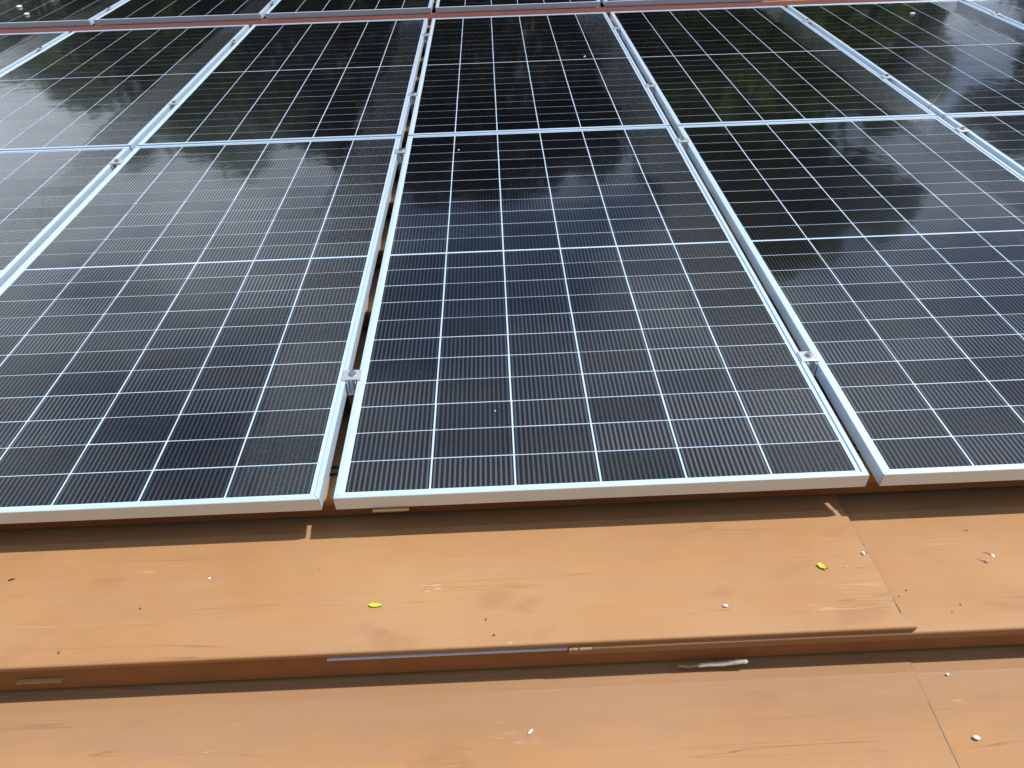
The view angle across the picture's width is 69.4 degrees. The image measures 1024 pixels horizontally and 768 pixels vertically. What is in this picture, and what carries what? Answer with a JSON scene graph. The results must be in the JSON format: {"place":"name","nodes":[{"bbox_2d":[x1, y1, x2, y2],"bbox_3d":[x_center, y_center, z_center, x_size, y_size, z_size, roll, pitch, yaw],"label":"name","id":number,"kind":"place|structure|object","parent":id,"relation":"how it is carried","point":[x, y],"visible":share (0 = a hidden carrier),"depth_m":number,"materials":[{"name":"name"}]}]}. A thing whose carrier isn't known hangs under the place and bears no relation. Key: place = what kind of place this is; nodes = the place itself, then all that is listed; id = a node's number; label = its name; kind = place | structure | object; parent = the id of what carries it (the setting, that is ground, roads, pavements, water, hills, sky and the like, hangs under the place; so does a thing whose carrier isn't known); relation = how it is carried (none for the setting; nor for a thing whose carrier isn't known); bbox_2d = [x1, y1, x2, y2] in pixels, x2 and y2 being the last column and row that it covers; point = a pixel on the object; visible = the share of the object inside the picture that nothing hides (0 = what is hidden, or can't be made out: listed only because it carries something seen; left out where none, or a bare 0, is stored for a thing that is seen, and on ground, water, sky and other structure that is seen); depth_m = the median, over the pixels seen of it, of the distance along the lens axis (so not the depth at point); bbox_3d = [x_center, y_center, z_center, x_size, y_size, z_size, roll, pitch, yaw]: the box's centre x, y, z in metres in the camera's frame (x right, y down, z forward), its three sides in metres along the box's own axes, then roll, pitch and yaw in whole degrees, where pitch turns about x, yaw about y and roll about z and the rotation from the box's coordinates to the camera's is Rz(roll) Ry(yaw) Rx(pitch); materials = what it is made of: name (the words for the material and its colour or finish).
{"place":"outdoors","nodes":[
{"label":"outdoors","id":0,"kind":"place"},
{"label":"ground","id":1,"kind":"structure","parent":0,"visible":0},
{"bbox_2d":[0,0,1023,767],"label":"house","id":2,"kind":"structure","parent":1,"relation":"on","point":[276,640],"depth_m":1.38,"materials":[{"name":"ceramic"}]},
{"bbox_2d":[0,31,68,73],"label":"solar panel","id":3,"kind":"object","parent":2,"relation":"attached to","point":[16,49],"visible":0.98,"depth_m":4.57,"materials":[{"name":"black"}]},
{"bbox_2d":[16,678,62,684],"bbox_3d":[-0.862,0.540,1.353,0.081,0.002,0.015,-2,39,-1],"label":"packing strip","id":4,"kind":"object","parent":2,"relation":"attached to","point":[39,681],"visible":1,"depth_m":1.35,"materials":[{"name":"beige wood"}]},
{"bbox_2d":[0,0,125,28],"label":"solar panel","id":5,"kind":"object","parent":2,"relation":"attached to","point":[53,13],"visible":0.92,"depth_m":5.26,"materials":[{"name":"black"}]},
{"bbox_2d":[0,147,130,286],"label":"solar panel","id":6,"kind":"object","parent":2,"relation":"attached to","point":[44,194],"visible":0.98,"depth_m":2.85,"materials":[{"name":"black"}]},
{"bbox_2d":[109,159,123,169],"bbox_3d":[-1.618,-0.863,3.063,0.080,0.132,0.058,-2,39,-1],"label":"clamp","id":7,"kind":"object","parent":2,"relation":"attached to","point":[115,163],"visible":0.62,"depth_m":3.02,"materials":[{"name":"metal"}]},
{"bbox_2d":[0,25,249,151],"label":"solar panel","id":8,"kind":"object","parent":2,"relation":"attached to","point":[99,88],"visible":0.99,"depth_m":3.89,"materials":[{"name":"black"}]},
{"bbox_2d":[168,101,179,109],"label":"clamp","id":9,"kind":"object","parent":2,"relation":"attached to","point":[172,104],"visible":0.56,"depth_m":3.59,"materials":[{"name":"metal"}]},
{"bbox_2d":[94,0,277,24],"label":"solar panel","id":10,"kind":"object","parent":2,"relation":"attached to","point":[145,11],"visible":1,"depth_m":5.18,"materials":[{"name":"black"}]},
{"bbox_2d":[0,136,401,523],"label":"solar panel","id":11,"kind":"object","parent":2,"relation":"attached to","point":[180,328],"visible":1,"depth_m":2.06,"materials":[{"name":"black"}]},
{"bbox_2d":[395,148,406,176],"bbox_3d":[-0.455,-0.912,3.076,0.080,0.132,0.058,-2,39,-1],"label":"clamp","id":12,"kind":"object","parent":11,"relation":"attached to","point":[399,151],"visible":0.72,"depth_m":3.05,"materials":[{"name":"metal"}]},
{"bbox_2d":[229,40,238,45],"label":"clamp","id":13,"kind":"object","parent":2,"relation":"attached to","point":[233,42],"visible":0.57,"depth_m":4.48,"materials":[{"name":"metal"}]},
{"bbox_2d":[138,18,427,145],"bbox_3d":[-1.080,-1.694,4.015,1.134,0.035,2.094,-2,39,-1],"label":"solar panel","id":14,"kind":"object","parent":2,"relation":"attached to","point":[304,81],"visible":1,"depth_m":3.76,"materials":[{"name":"black"}]},
{"bbox_2d":[265,0,433,18],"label":"solar panel","id":15,"kind":"object","parent":2,"relation":"attached to","point":[281,9],"visible":1,"depth_m":5.12,"materials":[{"name":"black"}]},
{"bbox_2d":[342,370,362,409],"bbox_3d":[-0.404,0.025,1.909,0.080,0.134,0.058,-2,39,-1],"label":"clamp","id":16,"kind":"object","parent":2,"relation":"attached to","point":[351,377],"visible":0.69,"depth_m":1.88,"materials":[{"name":"metal"}]},
{"bbox_2d":[368,603,381,606],"bbox_3d":[-0.261,0.423,1.417,0.027,0.002,0.011,0,27,4],"label":"leaf","id":17,"kind":"object","parent":2,"relation":"on","point":[374,604],"visible":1,"depth_m":1.42,"materials":[{"name":"yellow plant"}]},
{"bbox_2d":[373,506,408,511],"bbox_3d":[-0.259,0.251,1.599,0.077,0.005,0.061,-2,39,-1],"label":"packing strip","id":18,"kind":"object","parent":2,"relation":"on","point":[390,509],"visible":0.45,"depth_m":1.58,"materials":[{"name":"beige wood"}]},
{"bbox_2d":[408,92,417,115],"bbox_3d":[-0.480,-1.370,3.643,0.080,0.127,0.058,-2,39,-1],"label":"clamp","id":19,"kind":"object","parent":2,"relation":"attached to","point":[413,94],"visible":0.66,"depth_m":3.62,"materials":[{"name":"metal"}]},
{"bbox_2d":[422,33,429,50],"bbox_3d":[-0.519,-2.077,4.524,0.080,0.128,0.058,-2,39,-1],"label":"clamp","id":20,"kind":"object","parent":2,"relation":"attached to","point":[426,40],"visible":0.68,"depth_m":4.50,"materials":[{"name":"metal"}]},
{"bbox_2d":[0,0,962,33],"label":"cable duct","id":21,"kind":"object","parent":2,"relation":"on","point":[607,10],"visible":0.33,"depth_m":5.00,"materials":[{"name":"grey metal"}]},
{"bbox_2d":[435,0,600,12],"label":"solar panel","id":22,"kind":"object","parent":2,"relation":"attached to","point":[446,6],"visible":1,"depth_m":5.09,"materials":[{"name":"black"}]},
{"bbox_2d":[408,12,669,135],"bbox_3d":[0.083,-1.741,4.029,1.134,0.038,2.094,-2,39,-1],"label":"solar panel","id":23,"kind":"object","parent":2,"relation":"attached to","point":[511,73],"visible":1,"depth_m":3.77,"materials":[{"name":"black"}]},
{"bbox_2d":[329,450,859,474],"bbox_3d":[-0.379,0.203,1.687,3.000,0.009,0.018,-2,39,-1],"label":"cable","id":24,"kind":"object","parent":2,"relation":"on","point":[336,473],"depth_m":1.69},
{"bbox_2d":[333,126,869,509],"bbox_3d":[0.155,-0.424,2.387,1.134,0.035,2.094,-2,39,-1],"label":"solar panel","id":25,"kind":"object","parent":2,"relation":"attached to","point":[587,313],"visible":1,"depth_m":1.96,"materials":[{"name":"black"}]},
{"bbox_2d":[797,351,820,375],"bbox_3d":[0.759,-0.023,1.922,0.080,0.134,0.058,-2,39,-1],"label":"clamp","id":26,"kind":"object","parent":25,"relation":"attached to","point":[809,358],"visible":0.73,"depth_m":1.89,"materials":[{"name":"metal"}]},
{"bbox_2d":[613,26,621,36],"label":"clamp","id":27,"kind":"object","parent":2,"relation":"attached to","point":[617,28],"visible":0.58,"depth_m":4.50,"materials":[{"name":"metal"}]},
{"bbox_2d":[646,83,655,95],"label":"clamp","id":28,"kind":"object","parent":2,"relation":"attached to","point":[651,85],"visible":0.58,"depth_m":3.62,"materials":[{"name":"metal"}]},
{"bbox_2d":[676,137,689,152],"bbox_3d":[0.708,-0.960,3.088,0.080,0.132,0.058,-2,39,-1],"label":"clamp","id":29,"kind":"object","parent":2,"relation":"attached to","point":[683,141],"visible":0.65,"depth_m":3.05,"materials":[{"name":"metal"}]},
{"bbox_2d":[601,0,768,6],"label":"solar panel","id":30,"kind":"object","parent":2,"relation":"attached to","point":[611,3],"visible":1,"depth_m":5.10,"materials":[{"name":"black"}]},
{"bbox_2d":[677,659,747,667],"bbox_3d":[0.371,0.519,1.372,0.132,0.017,0.007,-2,39,-1],"label":"bark strip","id":31,"kind":"object","parent":2,"relation":"on","point":[728,663],"visible":1,"depth_m":1.37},
{"bbox_2d":[610,6,935,131],"bbox_3d":[1.246,-1.789,4.041,1.134,0.035,2.094,-2,39,-1],"label":"solar panel","id":32,"kind":"object","parent":2,"relation":"attached to","point":[733,65],"visible":0.99,"depth_m":3.79,"materials":[{"name":"black"}]},
{"bbox_2d":[803,19,811,24],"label":"clamp","id":33,"kind":"object","parent":2,"relation":"attached to","point":[808,21],"visible":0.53,"depth_m":4.51,"materials":[{"name":"metal"}]},
{"bbox_2d":[818,563,827,568],"bbox_3d":[0.618,0.362,1.472,0.012,0.005,0.022,-18,31,-29],"label":"leaf","id":34,"kind":"object","parent":2,"relation":"on","point":[820,565],"visible":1,"depth_m":1.47,"materials":[{"name":"yellow plant"}]},
{"bbox_2d":[677,116,1023,485],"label":"solar panel","id":35,"kind":"object","parent":2,"relation":"attached to","point":[885,256],"visible":1,"depth_m":2.22,"materials":[{"name":"black"}]},
{"bbox_2d":[881,74,892,81],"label":"clamp","id":36,"kind":"object","parent":2,"relation":"attached to","point":[888,77],"visible":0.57,"depth_m":3.63,"materials":[{"name":"metal"}]},
{"bbox_2d":[787,0,1023,118],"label":"solar panel","id":37,"kind":"object","parent":2,"relation":"attached to","point":[966,58],"visible":0.99,"depth_m":4.02,"materials":[{"name":"black"}]},
{"bbox_2d":[955,126,969,136],"bbox_3d":[1.871,-1.008,3.101,0.080,0.132,0.058,-2,39,-1],"label":"clamp","id":38,"kind":"object","parent":2,"relation":"attached to","point":[965,131],"visible":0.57,"depth_m":3.06,"materials":[{"name":"metal"}]},
{"bbox_2d":[943,113,1023,176],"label":"solar panel","id":39,"kind":"object","parent":2,"relation":"attached to","point":[999,136],"visible":0.95,"depth_m":3.05,"materials":[{"name":"black"}]},
{"bbox_2d":[963,0,1023,26],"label":"solar panel","id":40,"kind":"object","parent":2,"relation":"attached to","point":[1012,11],"visible":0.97,"depth_m":4.67,"materials":[{"name":"black"}]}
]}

